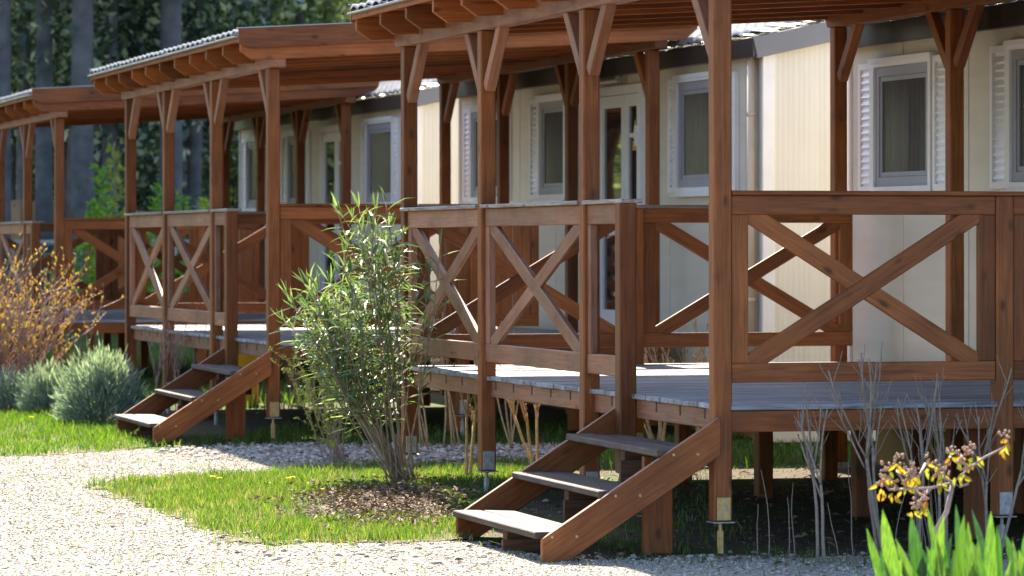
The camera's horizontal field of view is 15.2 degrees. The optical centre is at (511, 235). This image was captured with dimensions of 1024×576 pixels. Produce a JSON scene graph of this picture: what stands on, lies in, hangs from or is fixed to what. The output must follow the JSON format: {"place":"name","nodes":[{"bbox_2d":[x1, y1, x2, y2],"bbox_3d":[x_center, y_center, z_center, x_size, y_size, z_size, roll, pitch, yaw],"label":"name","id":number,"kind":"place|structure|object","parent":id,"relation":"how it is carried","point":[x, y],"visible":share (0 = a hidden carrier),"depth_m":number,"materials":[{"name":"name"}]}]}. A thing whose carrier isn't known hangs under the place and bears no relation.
{"place":"outdoors","nodes":[
{"label":"outdoors","id":0,"kind":"place"},
{"bbox_2d":[0,406,189,460],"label":"grass","id":1,"kind":"structure","parent":0,"point":[103,432],"depth_m":28.70,"materials":[{"name":"plant"}]},
{"bbox_2d":[140,0,363,25],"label":"pine tree","id":2,"kind":"object","parent":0,"point":[267,12],"visible":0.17,"depth_m":65.95,"materials":[{"name":"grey plant"}]},
{"bbox_2d":[0,445,1010,575],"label":"gravel path","id":3,"kind":"structure","parent":0,"point":[264,570],"depth_m":18.41,"materials":[{"name":"gravel"}]},
{"bbox_2d":[155,440,611,466],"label":"gravel","id":4,"kind":"structure","parent":3,"relation":"on","point":[259,450],"depth_m":26.95,"materials":[{"name":"gravel"}]},
{"bbox_2d":[385,299,435,446],"bbox_3d":[-0.747,0.933,27.625,0.419,1.197,0.324,0,0,0],"label":"bare shrub","id":5,"kind":"object","parent":3,"relation":"on","point":[421,432],"visible":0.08,"depth_m":27.59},
{"bbox_2d":[431,289,459,447],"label":"bare shrub","id":6,"kind":"object","parent":3,"relation":"on","point":[450,405],"visible":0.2,"depth_m":27.60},
{"bbox_2d":[497,324,521,446],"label":"bare shrub","id":7,"kind":"object","parent":3,"relation":"on","point":[510,439],"visible":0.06,"depth_m":27.61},
{"bbox_2d":[757,504,758,557],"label":"dry stalk","id":8,"kind":"object","parent":3,"relation":"on","point":[757,534],"visible":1,"depth_m":18.13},
{"bbox_2d":[761,471,769,557],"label":"dry stalk","id":9,"kind":"object","parent":3,"relation":"on","point":[768,520],"visible":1,"depth_m":18.13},
{"bbox_2d":[787,497,789,556],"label":"dry stalk","id":10,"kind":"object","parent":3,"relation":"on","point":[789,527],"visible":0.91,"depth_m":18.15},
{"bbox_2d":[791,487,794,555],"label":"dry stalk","id":11,"kind":"object","parent":3,"relation":"on","point":[792,523],"visible":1,"depth_m":18.16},
{"bbox_2d":[794,383,833,562],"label":"bare shrub","id":12,"kind":"object","parent":3,"relation":"on","point":[812,462],"visible":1,"depth_m":17.90,"materials":[{"name":"plant"}]},
{"bbox_2d":[827,502,838,555],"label":"dry stalk","id":13,"kind":"object","parent":3,"relation":"on","point":[833,532],"visible":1,"depth_m":18.15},
{"bbox_2d":[848,465,853,556],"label":"dry stalk","id":14,"kind":"object","parent":3,"relation":"on","point":[851,514],"visible":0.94,"depth_m":18.15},
{"bbox_2d":[819,342,891,555],"bbox_3d":[1.603,1.017,17.936,0.370,1.029,0.197,0,0,-30],"label":"bare shrub","id":15,"kind":"object","parent":3,"relation":"on","point":[873,503],"visible":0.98,"depth_m":17.93,"materials":[{"name":"plant"}]},
{"bbox_2d":[894,479,911,543],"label":"dry stalk","id":16,"kind":"object","parent":3,"relation":"on","point":[898,520],"visible":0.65,"depth_m":18.16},
{"bbox_2d":[889,373,945,541],"bbox_3d":[1.890,1.088,17.972,0.209,0.884,0.191,0,0,-33],"label":"bare shrub","id":17,"kind":"object","parent":3,"relation":"on","point":[918,519],"visible":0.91,"depth_m":17.97,"materials":[{"name":"plant"}]},
{"bbox_2d":[906,471,930,547],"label":"dry stalk","id":18,"kind":"object","parent":3,"relation":"on","point":[926,527],"visible":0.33,"depth_m":18.15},
{"bbox_2d":[922,521,927,555],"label":"dry stalk","id":19,"kind":"object","parent":3,"relation":"on","point":[925,540],"visible":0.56,"depth_m":18.14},
{"bbox_2d":[931,468,937,522],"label":"dry stalk","id":20,"kind":"object","parent":3,"relation":"on","point":[935,499],"visible":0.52,"depth_m":18.17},
{"bbox_2d":[915,367,961,545],"bbox_3d":[1.996,1.075,18.053,0.164,0.911,0.197,0,0,-42],"label":"bare shrub","id":21,"kind":"object","parent":3,"relation":"on","point":[940,456],"visible":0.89,"depth_m":18.02,"materials":[{"name":"plant"}]},
{"bbox_2d":[868,429,1010,534],"bbox_3d":[1.622,1.134,14.581,0.543,0.792,0.140,0,0,0],"label":"berry plant","id":22,"kind":"object","parent":3,"relation":"on","point":[915,480],"visible":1,"depth_m":14.59,"materials":[{"name":"yellow plant"}]},
{"bbox_2d":[867,506,1023,575],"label":"iris clump","id":23,"kind":"object","parent":3,"relation":"on","point":[983,557],"visible":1,"depth_m":13.28,"materials":[{"name":"green plant"}]},
{"bbox_2d":[1,333,1023,560],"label":"ground","id":24,"kind":"structure","parent":0,"point":[435,410],"depth_m":21.66,"materials":[{"name":"soil"}]},
{"bbox_2d":[0,0,11,332],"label":"pine tree","id":25,"kind":"object","parent":24,"relation":"on","point":[5,48],"visible":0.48,"depth_m":56.95,"materials":[{"name":"grey plant"}]},
{"bbox_2d":[0,362,37,411],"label":"lavender bush","id":26,"kind":"object","parent":24,"relation":"on","point":[7,386],"visible":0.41,"depth_m":33.13,"materials":[{"name":"green plant"}]},
{"bbox_2d":[16,0,30,268],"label":"pine tree","id":27,"kind":"object","parent":24,"relation":"on","point":[19,177],"visible":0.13,"depth_m":59.92,"materials":[{"name":"grey plant"}]},
{"bbox_2d":[0,321,57,374],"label":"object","id":28,"kind":"structure","parent":24,"relation":"on","point":[38,337],"depth_m":38.02,"materials":[{"name":"brown wood"}]},
{"bbox_2d":[11,200,53,329],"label":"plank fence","id":29,"kind":"object","parent":24,"relation":"on","point":[15,210],"visible":0.21,"depth_m":58.00,"materials":[{"name":"brown wood"}]},
{"bbox_2d":[11,354,69,411],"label":"lavender bush","id":30,"kind":"object","parent":24,"relation":"on","point":[38,390],"visible":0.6,"depth_m":32.58,"materials":[{"name":"green plant"}]},
{"bbox_2d":[35,0,53,330],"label":"pine tree","id":31,"kind":"object","parent":24,"relation":"on","point":[44,178],"visible":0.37,"depth_m":57.90,"materials":[{"name":"grey plant"}]},
{"bbox_2d":[40,250,80,356],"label":"sapling","id":32,"kind":"object","parent":24,"relation":"on","point":[47,285],"visible":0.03,"depth_m":46.99,"materials":[{"name":"green plant"}]},
{"bbox_2d":[0,229,124,404],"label":"budding shrub","id":33,"kind":"object","parent":24,"relation":"on","point":[20,331],"visible":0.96,"depth_m":33.64,"materials":[{"name":"plant"}]},
{"bbox_2d":[65,325,90,374],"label":"budding sprig","id":34,"kind":"object","parent":24,"relation":"on","point":[71,355],"visible":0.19,"depth_m":36.27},
{"bbox_2d":[0,416,157,455],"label":"lawn edge","id":35,"kind":"object","parent":24,"relation":"on","point":[66,453],"visible":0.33,"depth_m":27.66,"materials":[{"name":"green grass"}]},
{"bbox_2d":[48,331,150,422],"bbox_3d":[-3.283,1.149,30.947,0.895,0.772,0.931,0,0,0],"label":"lavender bush","id":36,"kind":"object","parent":35,"relation":"on","point":[97,389],"visible":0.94,"depth_m":30.78,"materials":[{"name":"green plant"}]},
{"bbox_2d":[15,9,154,200],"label":"pine tree","id":37,"kind":"object","parent":24,"relation":"on","point":[53,170],"depth_m":65.17,"materials":[{"name":"green plant"}]},
{"bbox_2d":[11,5,159,199],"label":"pine tree","id":38,"kind":"object","parent":24,"relation":"on","point":[13,153],"visible":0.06,"depth_m":62.93,"materials":[{"name":"green plant"}]},
{"bbox_2d":[73,197,107,359],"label":"sapling","id":39,"kind":"object","parent":24,"relation":"on","point":[86,245],"visible":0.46,"depth_m":46.98,"materials":[{"name":"green plant"}]},
{"bbox_2d":[93,3,99,216],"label":"pine tree","id":40,"kind":"object","parent":24,"relation":"on","point":[96,146],"visible":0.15,"depth_m":59.93,"materials":[{"name":"grey plant"}]},
{"bbox_2d":[12,240,188,346],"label":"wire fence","id":41,"kind":"object","parent":24,"relation":"on","point":[47,241],"visible":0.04,"depth_m":50.98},
{"bbox_2d":[89,163,116,217],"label":"sapling","id":42,"kind":"object","parent":24,"relation":"on","point":[98,181],"visible":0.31,"depth_m":51.92,"materials":[{"name":"green plant"}]},
{"bbox_2d":[87,259,118,348],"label":"sapling","id":43,"kind":"object","parent":24,"relation":"on","point":[91,279],"visible":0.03,"depth_m":46.00,"materials":[{"name":"green plant"}]},
{"bbox_2d":[57,38,158,217],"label":"pine tree","id":44,"kind":"object","parent":24,"relation":"on","point":[65,177],"visible":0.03,"depth_m":61.91,"materials":[{"name":"grey plant"}]},
{"bbox_2d":[100,0,117,217],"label":"pine tree","id":45,"kind":"object","parent":24,"relation":"on","point":[110,128],"visible":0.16,"depth_m":59.92,"materials":[{"name":"grey plant"}]},
{"bbox_2d":[103,142,124,217],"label":"sapling","id":46,"kind":"object","parent":24,"relation":"on","point":[116,155],"visible":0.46,"depth_m":54.10,"materials":[{"name":"green plant"}]},
{"bbox_2d":[85,232,149,354],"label":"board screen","id":47,"kind":"object","parent":24,"relation":"on","point":[121,250],"visible":0.05,"depth_m":49.00,"materials":[{"name":"brown wood"}]},
{"bbox_2d":[11,0,238,239],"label":"pine tree","id":48,"kind":"object","parent":24,"relation":"on","point":[145,193],"visible":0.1,"depth_m":63.41,"materials":[{"name":"green plant"}]},
{"bbox_2d":[11,0,253,163],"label":"pine tree","id":49,"kind":"object","parent":24,"relation":"on","point":[133,27],"visible":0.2,"depth_m":59.59,"materials":[{"name":"green plant"}]},
{"bbox_2d":[15,0,256,338],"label":"pine tree","id":50,"kind":"object","parent":24,"relation":"on","point":[82,159],"visible":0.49,"depth_m":56.86,"materials":[{"name":"grey plant"}]},
{"bbox_2d":[11,0,261,217],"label":"pine tree","id":51,"kind":"object","parent":24,"relation":"on","point":[63,24],"visible":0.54,"depth_m":58.65,"materials":[{"name":"green plant"}]},
{"bbox_2d":[136,280,153,356],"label":"sapling","id":52,"kind":"object","parent":24,"relation":"on","point":[148,286],"visible":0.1,"depth_m":46.02,"materials":[{"name":"green plant"}]},
{"bbox_2d":[118,216,186,291],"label":"undergrowth","id":53,"kind":"object","parent":24,"relation":"on","point":[157,260],"depth_m":57.93,"materials":[{"name":"green plant"}]},
{"bbox_2d":[147,183,161,292],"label":"sapling","id":54,"kind":"object","parent":24,"relation":"on","point":[156,203],"visible":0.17,"depth_m":48.00,"materials":[{"name":"green plant"}]},
{"bbox_2d":[33,1,279,76],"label":"pine tree","id":55,"kind":"object","parent":24,"relation":"on","point":[243,18],"depth_m":67.33,"materials":[{"name":"green plant"}]},
{"bbox_2d":[145,318,181,416],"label":"bare shrub","id":56,"kind":"object","parent":24,"relation":"on","point":[160,366],"visible":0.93,"depth_m":31.53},
{"bbox_2d":[119,2,209,217],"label":"pine tree","id":57,"kind":"object","parent":24,"relation":"on","point":[122,202],"visible":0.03,"depth_m":62.91,"materials":[{"name":"grey plant"}]},
{"bbox_2d":[15,0,318,274],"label":"pine tree","id":58,"kind":"object","parent":24,"relation":"on","point":[169,21],"visible":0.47,"depth_m":57.88,"materials":[{"name":"grey plant"}]},
{"bbox_2d":[137,3,203,210],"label":"pine tree","id":59,"kind":"object","parent":24,"relation":"on","point":[144,156],"visible":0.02,"depth_m":65.93,"materials":[{"name":"green plant"}]},
{"bbox_2d":[15,0,332,146],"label":"pine tree","id":60,"kind":"object","parent":24,"relation":"on","point":[219,28],"visible":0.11,"depth_m":61.54,"materials":[{"name":"green plant"}]},
{"bbox_2d":[155,307,207,411],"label":"bare shrub","id":61,"kind":"object","parent":24,"relation":"on","point":[176,365],"visible":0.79,"depth_m":31.62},
{"bbox_2d":[175,269,188,356],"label":"sapling","id":62,"kind":"object","parent":24,"relation":"on","point":[178,274],"visible":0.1,"depth_m":46.97,"materials":[{"name":"green plant"}]},
{"bbox_2d":[175,190,192,275],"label":"sapling","id":63,"kind":"object","parent":24,"relation":"on","point":[179,206],"visible":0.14,"depth_m":52.90,"materials":[{"name":"green plant"}]},
{"bbox_2d":[0,81,378,385],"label":"wooden terrace","id":64,"kind":"structure","parent":24,"relation":"on","point":[30,111],"depth_m":39.04,"materials":[{"name":"brown wood"}]},
{"bbox_2d":[11,333,368,411],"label":"grass","id":65,"kind":"structure","parent":24,"relation":"on","point":[189,361],"depth_m":41.55,"materials":[{"name":"plant"}]},
{"bbox_2d":[114,347,271,442],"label":"wooden steps","id":66,"kind":"structure","parent":24,"relation":"on","point":[232,388],"depth_m":28.39,"materials":[{"name":"brown wood"}]},
{"bbox_2d":[186,0,201,286],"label":"pine tree","id":67,"kind":"object","parent":24,"relation":"on","point":[194,163],"visible":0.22,"depth_m":61.92,"materials":[{"name":"grey plant"}]},
{"bbox_2d":[182,0,209,261],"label":"pine tree","id":68,"kind":"object","parent":24,"relation":"on","point":[184,167],"visible":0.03,"depth_m":63.92,"materials":[{"name":"grey plant"}]},
{"bbox_2d":[184,196,209,291],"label":"sapling","id":69,"kind":"object","parent":24,"relation":"on","point":[205,201],"visible":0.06,"depth_m":49.83,"materials":[{"name":"green plant"}]},
{"bbox_2d":[204,1,212,199],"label":"pine tree","id":70,"kind":"object","parent":24,"relation":"on","point":[207,170],"visible":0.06,"depth_m":65.92,"materials":[{"name":"grey plant"}]},
{"bbox_2d":[117,0,311,210],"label":"leafy tree","id":71,"kind":"object","parent":24,"relation":"on","point":[235,155],"visible":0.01,"depth_m":73.34,"materials":[{"name":"green plant"}]},
{"bbox_2d":[117,1,323,207],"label":"leafy tree","id":72,"kind":"object","parent":24,"relation":"on","point":[232,164],"visible":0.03,"depth_m":69.26,"materials":[{"name":"green plant"}]},
{"bbox_2d":[133,1,313,209],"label":"pine tree","id":73,"kind":"object","parent":24,"relation":"on","point":[232,201],"visible":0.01,"depth_m":71.68,"materials":[{"name":"green plant"}]},
{"bbox_2d":[238,354,258,404],"bbox_3d":[-2.374,1.270,34.600,0.180,0.520,0.220,0,0,0],"label":"yellow box","id":74,"kind":"object","parent":24,"relation":"on","point":[244,360],"visible":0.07,"depth_m":34.50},
{"bbox_2d":[152,0,373,207],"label":"leafy tree","id":75,"kind":"object","parent":24,"relation":"on","point":[299,16],"visible":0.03,"depth_m":67.64,"materials":[{"name":"green plant"}]},
{"bbox_2d":[202,0,350,163],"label":"leafy tree","id":76,"kind":"object","parent":24,"relation":"on","point":[311,4],"visible":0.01,"depth_m":73.64,"materials":[{"name":"green plant"}]},
{"bbox_2d":[87,465,505,544],"bbox_3d":[-1.081,1.522,22.399,3.036,0.001,7.034,0,0,0],"label":"lawn patch","id":77,"kind":"object","parent":24,"relation":"on","point":[235,537],"visible":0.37,"depth_m":19.73,"materials":[{"name":"plant"}]},
{"bbox_2d":[70,454,556,550],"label":"grass","id":78,"kind":"structure","parent":77,"relation":"on","point":[212,492],"depth_m":22.02,"materials":[{"name":"plant"}]},
{"bbox_2d":[268,341,381,462],"bbox_3d":[-1.253,1.091,25.740,0.830,0.884,0.646,0,0,-23],"label":"young shrub","id":79,"kind":"object","parent":77,"relation":"on","point":[335,443],"visible":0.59,"depth_m":25.74,"materials":[{"name":"green plant"}]},
{"bbox_2d":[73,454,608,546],"bbox_3d":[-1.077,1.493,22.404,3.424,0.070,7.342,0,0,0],"label":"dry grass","id":80,"kind":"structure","parent":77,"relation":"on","point":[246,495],"depth_m":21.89,"materials":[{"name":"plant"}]},
{"bbox_2d":[232,490,460,537],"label":"dry grass","id":81,"kind":"structure","parent":77,"relation":"on","point":[340,511],"depth_m":20.54,"materials":[{"name":"plant"}]},
{"bbox_2d":[261,498,452,521],"bbox_3d":[-0.763,1.508,21.144,1.320,0.096,1.600,0,0,0],"label":"soil mound","id":82,"kind":"object","parent":77,"relation":"on","point":[322,508],"visible":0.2,"depth_m":20.85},
{"bbox_2d":[263,186,459,484],"bbox_3d":[-0.902,0.613,23.452,1.262,1.852,1.314,0,0,0],"label":"oleander bush","id":83,"kind":"object","parent":77,"relation":"on","point":[344,373],"visible":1,"depth_m":23.30,"materials":[{"name":"green plant"}]},
{"bbox_2d":[448,358,500,475],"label":"bare shrub","id":84,"kind":"object","parent":77,"relation":"on","point":[474,417],"visible":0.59,"depth_m":24.10,"materials":[{"name":"plant"}]},
{"bbox_2d":[506,364,540,463],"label":"bare shrub","id":85,"kind":"object","parent":77,"relation":"on","point":[530,454],"visible":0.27,"depth_m":24.83,"materials":[{"name":"plant"}]},
{"bbox_2d":[234,79,457,389],"bbox_3d":[-0.138,-0.191,41.918,4.286,3.402,8.685,0,0,-15],"label":"mobile home","id":86,"kind":"object","parent":24,"relation":"on","point":[375,139],"visible":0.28,"depth_m":39.34,"materials":[{"name":"white plastic"}]},
{"bbox_2d":[244,136,255,210],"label":"window","id":87,"kind":"structure","parent":86,"relation":"in","point":[250,147],"depth_m":44.90,"materials":[{"name":"white plastic"}]},
{"bbox_2d":[284,130,294,203],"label":"window","id":88,"kind":"structure","parent":86,"relation":"in","point":[289,135],"depth_m":42.76,"materials":[{"name":"white plastic"}]},
{"bbox_2d":[320,125,340,313],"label":"door","id":89,"kind":"structure","parent":86,"relation":"in","point":[330,142],"depth_m":40.81,"materials":[{"name":"white plastic"}]},
{"bbox_2d":[363,116,396,203],"bbox_3d":[-1.339,-0.721,38.604,0.074,0.922,1.240,0,0,-15],"label":"window","id":90,"kind":"structure","parent":86,"relation":"in","point":[378,132],"depth_m":38.69,"materials":[{"name":"white plastic"}]},
{"bbox_2d":[162,415,574,448],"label":"grass","id":91,"kind":"structure","parent":24,"relation":"on","point":[559,429],"depth_m":28.70,"materials":[{"name":"plant"}]},
{"bbox_2d":[88,22,697,437],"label":"wooden terrace","id":92,"kind":"structure","parent":24,"relation":"on","point":[268,60],"depth_m":30.25,"materials":[{"name":"brown wood"}]},
{"bbox_2d":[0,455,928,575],"bbox_3d":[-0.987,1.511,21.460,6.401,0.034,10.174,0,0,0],"label":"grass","id":93,"kind":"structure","parent":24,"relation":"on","point":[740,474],"depth_m":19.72,"materials":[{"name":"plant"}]},
{"bbox_2d":[0,447,1020,573],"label":"dead leaves","id":94,"kind":"object","parent":24,"relation":"on","point":[357,498],"visible":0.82,"depth_m":21.09,"materials":[{"name":"brown plant"}]},
{"bbox_2d":[453,407,720,562],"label":"wooden steps","id":95,"kind":"structure","parent":24,"relation":"on","point":[653,473],"depth_m":18.45,"materials":[{"name":"brown wood"}]},
{"bbox_2d":[644,347,669,439],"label":"bare shrub","id":96,"kind":"object","parent":24,"relation":"on","point":[655,360],"visible":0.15,"depth_m":27.61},
{"bbox_2d":[644,347,674,440],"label":"bare shrub","id":97,"kind":"object","parent":24,"relation":"on","point":[662,435],"visible":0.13,"depth_m":26.14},
{"bbox_2d":[456,20,875,441],"bbox_3d":[2.605,-0.221,31.959,4.286,3.402,8.685,0,0,-15],"label":"mobile home","id":98,"kind":"object","parent":24,"relation":"on","point":[780,106],"visible":0.25,"depth_m":28.88,"materials":[{"name":"white plastic"}]},
{"bbox_2d":[465,105,496,203],"bbox_3d":[-0.245,-0.729,34.626,0.074,0.907,1.090,0,0,-15],"label":"window","id":99,"kind":"structure","parent":98,"relation":"in","point":[472,109],"depth_m":35.04,"materials":[{"name":"white plastic"}]},
{"bbox_2d":[533,93,564,201],"bbox_3d":[0.334,-0.734,32.525,0.074,0.917,0.890,0,0,-15],"label":"window","id":100,"kind":"structure","parent":98,"relation":"in","point":[550,108],"depth_m":32.61,"materials":[{"name":"white plastic"}]},
{"bbox_2d":[599,83,644,325],"bbox_3d":[0.843,-0.195,30.625,0.088,1.990,1.220,0,0,-15],"label":"door","id":101,"kind":"structure","parent":98,"relation":"in","point":[622,117],"depth_m":30.74,"materials":[{"name":"white plastic"}]},
{"bbox_2d":[670,71,708,196],"bbox_3d":[1.403,-0.751,28.644,0.074,0.922,1.240,0,0,-15],"label":"window","id":102,"kind":"structure","parent":98,"relation":"in","point":[691,91],"depth_m":28.90,"materials":[{"name":"white plastic"}]},
{"bbox_2d":[658,318,708,429],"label":"bare shrub","id":103,"kind":"object","parent":24,"relation":"on","point":[695,328],"visible":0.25,"depth_m":27.56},
{"bbox_2d":[347,0,1023,553],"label":"wooden terrace","id":104,"kind":"structure","parent":24,"relation":"on","point":[733,384],"depth_m":20.62,"materials":[{"name":"stained wood"},{"name":"weathered grey wood"},{"name":"galvanized metal"}]},
{"bbox_2d":[686,347,707,431],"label":"bare shrub","id":105,"kind":"object","parent":24,"relation":"on","point":[704,361],"visible":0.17,"depth_m":26.62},
{"bbox_2d":[562,430,875,468],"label":"grass","id":106,"kind":"structure","parent":24,"relation":"on","point":[792,449],"depth_m":26.13,"materials":[{"name":"plant"}]},
{"bbox_2d":[588,467,1008,575],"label":"grass","id":107,"kind":"structure","parent":24,"relation":"on","point":[682,523],"depth_m":18.82,"materials":[{"name":"plant"}]},
{"bbox_2d":[846,0,1023,483],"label":"mobile home","id":108,"kind":"object","parent":24,"relation":"on","point":[896,110],"visible":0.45,"depth_m":24.44,"materials":[{"name":"white plastic"}]},
{"bbox_2d":[868,52,937,190],"bbox_3d":[2.498,-0.699,24.667,0.074,0.907,1.090,0,0,-15],"label":"window","id":109,"kind":"structure","parent":108,"relation":"in","point":[901,86],"depth_m":24.70,"materials":[{"name":"white plastic"}]},
{"bbox_2d":[1000,39,1023,190],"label":"window","id":110,"kind":"structure","parent":108,"relation":"in","point":[1014,48],"depth_m":22.88,"materials":[{"name":"white plastic"}]},
{"bbox_2d":[955,355,1023,554],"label":"bare shrub","id":111,"kind":"object","parent":24,"relation":"on","point":[983,476],"visible":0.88,"depth_m":18.02,"materials":[{"name":"plant"}]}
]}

